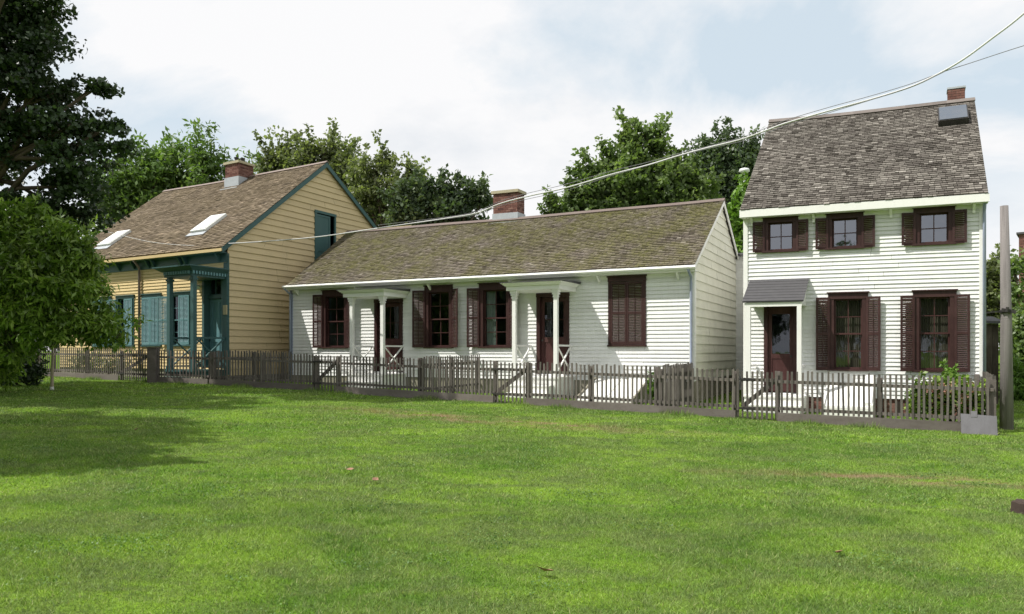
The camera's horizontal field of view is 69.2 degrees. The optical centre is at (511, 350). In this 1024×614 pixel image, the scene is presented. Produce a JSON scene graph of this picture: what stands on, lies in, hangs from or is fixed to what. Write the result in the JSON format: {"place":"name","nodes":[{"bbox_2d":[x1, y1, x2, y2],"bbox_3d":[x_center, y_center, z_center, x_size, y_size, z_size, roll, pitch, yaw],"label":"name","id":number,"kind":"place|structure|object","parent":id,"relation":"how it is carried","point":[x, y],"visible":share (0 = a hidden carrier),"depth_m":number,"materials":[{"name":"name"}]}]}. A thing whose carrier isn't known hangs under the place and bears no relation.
{"place":"outdoors","nodes":[
{"label":"outdoors","id":0,"kind":"place"},
{"bbox_2d":[0,351,1023,613],"bbox_3d":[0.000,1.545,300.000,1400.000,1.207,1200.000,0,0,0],"label":"lawn ground","id":1,"kind":"structure","parent":0,"point":[452,547],"depth_m":7.25,"materials":[{"name":"plant"}]},
{"bbox_2d":[0,342,50,385],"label":"dark shrub","id":2,"kind":"object","parent":1,"relation":"on","point":[36,371],"visible":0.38,"depth_m":21.48,"materials":[{"name":"green plant"}]},
{"bbox_2d":[16,340,59,364],"bbox_3d":[-22.942,-2.050,33.379,8.124,6.506,5.540,0,0,0],"label":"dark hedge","id":3,"kind":"object","parent":1,"relation":"on","point":[57,346],"visible":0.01,"depth_m":32.62,"materials":[{"name":"green plant"}]},
{"bbox_2d":[50,353,54,389],"bbox_3d":[-12.514,0.623,20.203,0.111,1.122,0.096,0,0,-22],"label":"garden stake","id":4,"kind":"object","parent":1,"relation":"on","point":[52,374],"visible":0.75,"depth_m":20.17,"materials":[{"name":"grey wood"}]},
{"bbox_2d":[0,0,143,237],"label":"maple tree","id":5,"kind":"object","parent":1,"relation":"on","point":[32,41],"visible":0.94,"depth_m":19.48,"materials":[{"name":"green plant"}]},
{"bbox_2d":[0,192,151,391],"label":"fruit tree","id":6,"kind":"object","parent":1,"relation":"on","point":[45,283],"visible":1,"depth_m":17.93,"materials":[{"name":"green plant"}]},
{"bbox_2d":[68,347,135,373],"bbox_3d":[-14.781,0.469,26.581,2.845,1.232,1.095,0,0,27],"label":"yard shrub","id":7,"kind":"object","parent":1,"relation":"on","point":[96,362],"visible":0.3,"depth_m":26.73,"materials":[{"name":"green plant"}]},
{"bbox_2d":[36,347,209,384],"bbox_3d":[-13.979,0.577,25.301,9.920,1.399,0.529,0,0,26],"label":"picket fence","id":8,"kind":"object","parent":1,"relation":"on","point":[122,372],"visible":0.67,"depth_m":24.55,"materials":[{"name":"grey wood"}]},
{"bbox_2d":[146,347,160,382],"bbox_3d":[-11.499,0.562,23.820,0.320,1.335,0.320,0,0,0],"label":"gate post","id":9,"kind":"object","parent":1,"relation":"on","point":[152,365],"visible":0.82,"depth_m":23.68,"materials":[{"name":"grey wood"}]},
{"bbox_2d":[75,117,261,238],"bbox_3d":[-19.165,-5.732,41.212,9.971,13.837,7.848,0,0,0],"label":"ash tree","id":10,"kind":"object","parent":1,"relation":"on","point":[144,179],"visible":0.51,"depth_m":39.63,"materials":[{"name":"green plant"}]},
{"bbox_2d":[60,157,411,380],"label":"clapboard house","id":11,"kind":"structure","parent":1,"relation":"on","point":[215,291],"depth_m":27.22,"materials":[{"name":"yellow paint"}]},
{"bbox_2d":[114,295,134,346],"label":"window","id":12,"kind":"structure","parent":11,"relation":"in","point":[119,298],"depth_m":27.58,"materials":[{"name":"teal paint"}]},
{"bbox_2d":[92,228,201,245],"bbox_3d":[-14.145,-4.450,27.360,10.284,1.697,0.208,0,0,26],"label":"thin cable","id":13,"kind":"object","parent":11,"relation":"attached to","point":[149,241],"visible":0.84,"depth_m":26.94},
{"bbox_2d":[140,293,161,345],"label":"window","id":14,"kind":"structure","parent":11,"relation":"in","point":[149,294],"depth_m":27.03,"materials":[{"name":"teal paint"}]},
{"bbox_2d":[166,291,189,345],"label":"window","id":15,"kind":"structure","parent":11,"relation":"in","point":[175,294],"depth_m":26.32,"materials":[{"name":"teal paint"}]},
{"bbox_2d":[209,299,220,351],"bbox_3d":[-10.150,-0.609,25.665,0.840,2.359,0.110,0,0,27],"label":"door","id":16,"kind":"structure","parent":11,"relation":"in","point":[215,304],"depth_m":25.78,"materials":[{"name":"teal paint"}]},
{"bbox_2d":[317,214,329,257],"bbox_3d":[-7.475,-4.288,29.392,0.050,2.136,0.780,0,0,27],"label":"shutter","id":17,"kind":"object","parent":11,"relation":"in","point":[323,222],"depth_m":29.34,"materials":[{"name":"teal paint"}]},
{"bbox_2d":[228,12,1023,243],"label":"service cable","id":18,"kind":"object","parent":11,"relation":"attached to","point":[990,39],"visible":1,"depth_m":15.08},
{"bbox_2d":[380,70,945,227],"bbox_3d":[1.809,-4.088,16.706,13.821,1.361,0.012,0,0,36],"label":"thin cable","id":19,"kind":"object","parent":18,"relation":"hanging from","point":[684,154],"visible":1,"depth_m":15.28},
{"bbox_2d":[382,45,1023,224],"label":"thin cable","id":20,"kind":"object","parent":18,"relation":"attached to","point":[726,141],"visible":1,"depth_m":14.83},
{"bbox_2d":[217,350,290,381],"bbox_3d":[-8.597,0.638,24.873,0.160,1.309,3.400,0,0,27],"label":"picket fence","id":21,"kind":"object","parent":1,"relation":"on","point":[257,363],"visible":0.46,"depth_m":25.17,"materials":[{"name":"grey wood"}]},
{"bbox_2d":[209,351,421,397],"bbox_3d":[-5.942,0.737,21.646,7.844,1.467,0.270,0,0,26],"label":"picket fence","id":22,"kind":"object","parent":1,"relation":"on","point":[338,363],"visible":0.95,"depth_m":21.47,"materials":[{"name":"grey wood"}]},
{"bbox_2d":[251,117,379,208],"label":"poplar tree","id":23,"kind":"object","parent":1,"relation":"on","point":[306,152],"visible":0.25,"depth_m":43.44,"materials":[{"name":"green plant"}]},
{"bbox_2d":[336,129,431,227],"bbox_3d":[-6.853,-5.214,40.535,5.722,13.084,4.467,0,0,16],"label":"thin tree","id":24,"kind":"object","parent":1,"relation":"on","point":[384,165],"visible":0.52,"depth_m":39.61,"materials":[{"name":"green plant"}]},
{"bbox_2d":[375,163,492,226],"bbox_3d":[-3.623,-3.831,36.588,5.973,10.446,3.861,0,0,0],"label":"holly tree","id":25,"kind":"object","parent":1,"relation":"on","point":[438,198],"visible":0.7,"depth_m":35.62,"materials":[{"name":"green plant"}]},
{"bbox_2d":[418,354,480,392],"bbox_3d":[-1.728,0.790,21.427,0.160,1.357,3.250,0,0,27],"label":"picket fence","id":26,"kind":"object","parent":1,"relation":"on","point":[477,358],"visible":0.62,"depth_m":21.30,"materials":[{"name":"grey wood"}]},
{"bbox_2d":[282,189,740,403],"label":"clapboard house","id":27,"kind":"structure","parent":1,"relation":"on","point":[651,286],"depth_m":22.85,"materials":[{"name":"white paint"}]},
{"bbox_2d":[321,289,345,347],"bbox_3d":[-6.035,-1.078,25.442,1.140,2.003,0.235,0,0,27],"label":"window","id":28,"kind":"structure","parent":27,"relation":"in","point":[327,294],"depth_m":25.57,"materials":[{"name":"red paint"}]},
{"bbox_2d":[378,303,399,369],"bbox_3d":[-4.017,-0.447,24.429,0.910,2.240,0.100,0,0,27],"label":"door","id":29,"kind":"structure","parent":27,"relation":"in","point":[393,350],"depth_m":24.43,"materials":[{"name":"brown wood"}]},
{"bbox_2d":[423,284,453,347],"bbox_3d":[-2.294,-1.074,23.511,1.100,1.992,0.235,0,0,27],"label":"window","id":30,"kind":"structure","parent":27,"relation":"in","point":[435,289],"depth_m":23.61,"materials":[{"name":"red paint"}]},
{"bbox_2d":[477,282,510,347],"bbox_3d":[-0.493,-1.072,22.607,1.130,1.987,0.280,0,0,27],"label":"window","id":31,"kind":"structure","parent":27,"relation":"in","point":[487,326],"depth_m":22.75,"materials":[{"name":"red paint"}]},
{"bbox_2d":[541,297,564,370],"bbox_3d":[1.222,-0.446,21.729,0.810,2.223,0.100,0,0,27],"label":"door","id":32,"kind":"structure","parent":27,"relation":"in","point":[546,342],"depth_m":21.84,"materials":[{"name":"brown wood"}]},
{"bbox_2d":[575,376,648,403],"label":"cellar door","id":33,"kind":"structure","parent":27,"relation":"in","point":[599,379],"depth_m":19.93,"materials":[{"name":"white wood"}]},
{"bbox_2d":[607,274,646,346],"bbox_3d":[3.207,-1.098,20.652,1.150,1.976,0.190,0,0,27],"label":"window","id":34,"kind":"structure","parent":27,"relation":"in","point":[624,277],"depth_m":20.57,"materials":[{"name":"red paint"}]},
{"bbox_2d":[0,433,1023,613],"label":"clover","id":35,"kind":"object","parent":1,"relation":"on","point":[430,553],"visible":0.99,"depth_m":7.32,"materials":[{"name":"green plant"}]},
{"bbox_2d":[536,184,562,214],"bbox_3d":[1.963,-3.329,35.937,1.366,9.596,1.538,0,0,26],"label":"tree","id":36,"kind":"object","parent":1,"relation":"on","point":[552,204],"visible":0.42,"depth_m":35.72,"materials":[{"name":"green plant"}]},
{"bbox_2d":[417,358,738,417],"bbox_3d":[1.189,0.939,18.008,8.370,1.479,0.186,0,0,27],"label":"picket fence","id":37,"kind":"object","parent":1,"relation":"on","point":[529,371],"visible":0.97,"depth_m":17.65,"materials":[{"name":"grey wood"}]},
{"bbox_2d":[556,105,726,212],"bbox_3d":[6.326,-5.486,38.545,9.268,14.116,5.138,0,0,17],"label":"oak tree","id":38,"kind":"object","parent":1,"relation":"on","point":[675,180],"visible":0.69,"depth_m":37.36,"materials":[{"name":"green plant"}]},
{"bbox_2d":[644,371,653,399],"bbox_3d":[3.749,1.018,19.319,0.641,0.963,0.567,0,0,0],"label":"garden shrub","id":39,"kind":"object","parent":1,"relation":"on","point":[652,387],"visible":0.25,"depth_m":19.22,"materials":[{"name":"green plant"}]},
{"bbox_2d":[656,362,692,406],"bbox_3d":[4.049,0.965,18.297,0.160,1.339,3.000,0,0,27],"label":"picket fence","id":40,"kind":"object","parent":1,"relation":"on","point":[680,366],"visible":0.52,"depth_m":18.04,"materials":[{"name":"grey wood"}]},
{"bbox_2d":[683,116,765,209],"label":"tree","id":41,"kind":"object","parent":1,"relation":"on","point":[730,160],"visible":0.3,"depth_m":44.94,"materials":[{"name":"green plant"}]},
{"bbox_2d":[726,171,750,252],"bbox_3d":[9.588,-2.943,30.404,1.955,9.099,1.910,0,0,-21],"label":"lilac tree","id":42,"kind":"object","parent":1,"relation":"on","point":[736,221],"visible":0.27,"depth_m":30.30,"materials":[{"name":"green plant"}]},
{"bbox_2d":[739,168,749,181],"bbox_3d":[11.579,-3.780,37.000,0.526,10.642,0.540,0,0,0],"label":"street lamp","id":43,"kind":"object","parent":1,"relation":"on","point":[742,170],"visible":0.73,"depth_m":36.84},
{"bbox_2d":[730,85,989,416],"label":"clapboard house","id":44,"kind":"structure","parent":1,"relation":"on","point":[864,243],"depth_m":17.97,"materials":[{"name":"white paint"}]},
{"bbox_2d":[762,216,798,252],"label":"window","id":45,"kind":"structure","parent":44,"relation":"in","point":[780,232],"depth_m":18.62,"materials":[{"name":"red paint"}]},
{"bbox_2d":[768,307,792,391],"bbox_3d":[6.730,-0.029,18.606,0.600,2.114,0.100,0,0,28],"label":"door","id":46,"kind":"structure","parent":44,"relation":"in","point":[783,363],"depth_m":18.62,"materials":[{"name":"brown wood"}]},
{"bbox_2d":[825,211,864,249],"bbox_3d":[8.028,-2.883,17.901,0.870,0.904,0.240,0,0,29],"label":"window","id":47,"kind":"structure","parent":44,"relation":"in","point":[844,229],"depth_m":17.92,"materials":[{"name":"red paint"}]},
{"bbox_2d":[827,291,868,370],"bbox_3d":[8.102,-0.461,17.890,0.930,1.902,0.281,0,0,28],"label":"window","id":48,"kind":"structure","parent":44,"relation":"in","point":[847,309],"depth_m":17.96,"materials":[{"name":"red paint"}]},
{"bbox_2d":[824,385,872,416],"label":"cellar door","id":49,"kind":"structure","parent":44,"relation":"in","point":[830,386],"depth_m":17.12,"materials":[{"name":"white wood"}]},
{"bbox_2d":[912,205,956,245],"bbox_3d":[9.667,-2.852,17.011,0.880,0.896,0.240,0,0,29],"label":"window","id":50,"kind":"structure","parent":44,"relation":"in","point":[933,224],"depth_m":17.02,"materials":[{"name":"red paint"}]},
{"bbox_2d":[912,289,957,371],"bbox_3d":[9.688,-0.452,17.029,0.920,1.885,0.280,0,0,29],"label":"window","id":51,"kind":"structure","parent":44,"relation":"in","point":[934,308],"depth_m":17.10,"materials":[{"name":"red paint"}]},
{"bbox_2d":[737,369,995,431],"bbox_3d":[7.099,1.095,15.195,4.797,1.397,0.186,0,0,22],"label":"picket fence","id":52,"kind":"object","parent":1,"relation":"on","point":[778,381],"visible":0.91,"depth_m":15.06,"materials":[{"name":"grey wood"}]},
{"bbox_2d":[903,370,998,421],"bbox_3d":[9.210,1.036,15.662,1.825,1.283,1.237,0,0,0],"label":"rose bush","id":53,"kind":"object","parent":1,"relation":"on","point":[922,373],"visible":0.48,"depth_m":15.46,"materials":[{"name":"green plant"}]},
{"bbox_2d":[939,358,965,420],"bbox_3d":[9.473,0.915,15.992,0.486,1.499,0.478,0,0,-40],"label":"young sapling","id":54,"kind":"object","parent":1,"relation":"on","point":[947,368],"visible":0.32,"depth_m":16.01,"materials":[{"name":"green plant"}]},
{"bbox_2d":[960,411,997,435],"bbox_3d":[8.873,1.384,14.111,0.589,0.453,0.139,0,0,24],"label":"plywood sheet","id":55,"kind":"object","parent":1,"relation":"on","point":[973,422],"visible":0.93,"depth_m":14.11,"materials":[{"name":"grey wood"}]},
{"bbox_2d":[974,371,995,415],"bbox_3d":[9.847,1.121,15.473,0.160,1.343,2.500,0,0,27],"label":"picket fence","id":56,"kind":"object","parent":1,"relation":"on","point":[987,375],"visible":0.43,"depth_m":15.03,"materials":[{"name":"grey wood"}]},
{"bbox_2d":[986,316,999,404],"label":"garden shed","id":57,"kind":"structure","parent":1,"relation":"on","point":[992,349],"depth_m":20.64,"materials":[{"name":"wood"}]},
{"bbox_2d":[986,205,1015,429],"bbox_3d":[9.801,-0.505,14.870,0.503,4.798,0.311,0,0,0],"label":"utility pole","id":58,"kind":"object","parent":1,"relation":"on","point":[1006,417],"visible":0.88,"depth_m":14.82,"materials":[{"name":"grey wood"}]},
{"bbox_2d":[986,243,1018,346],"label":"tree","id":59,"kind":"object","parent":1,"relation":"on","point":[992,284],"visible":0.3,"depth_m":53.76,"materials":[{"name":"green plant"}]},
{"bbox_2d":[997,247,1023,323],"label":"apple tree","id":60,"kind":"object","parent":1,"relation":"on","point":[1017,267],"visible":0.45,"depth_m":29.86,"materials":[{"name":"green plant"}]},
{"bbox_2d":[999,302,1023,366],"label":"round bush","id":61,"kind":"object","parent":1,"relation":"on","point":[1018,332],"visible":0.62,"depth_m":25.69,"materials":[{"name":"green plant"}]},
{"bbox_2d":[999,355,1023,399],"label":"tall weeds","id":62,"kind":"object","parent":1,"relation":"on","point":[1018,381],"visible":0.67,"depth_m":22.29,"materials":[{"name":"green plant"}]},
{"bbox_2d":[1010,499,1023,513],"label":"tree stump","id":63,"kind":"object","parent":1,"relation":"on","point":[1017,505],"visible":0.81,"depth_m":7.53,"materials":[{"name":"brown wood"}]},
{"bbox_2d":[1016,232,1023,306],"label":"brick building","id":64,"kind":"structure","parent":1,"relation":"on","point":[1020,235],"depth_m":43.92,"materials":[{"name":"brick"}]},
{"bbox_2d":[0,0,1023,350],"label":"sky","id":65,"kind":"structure","parent":0,"point":[507,90],"materials":[{"name":"white"}]}
]}

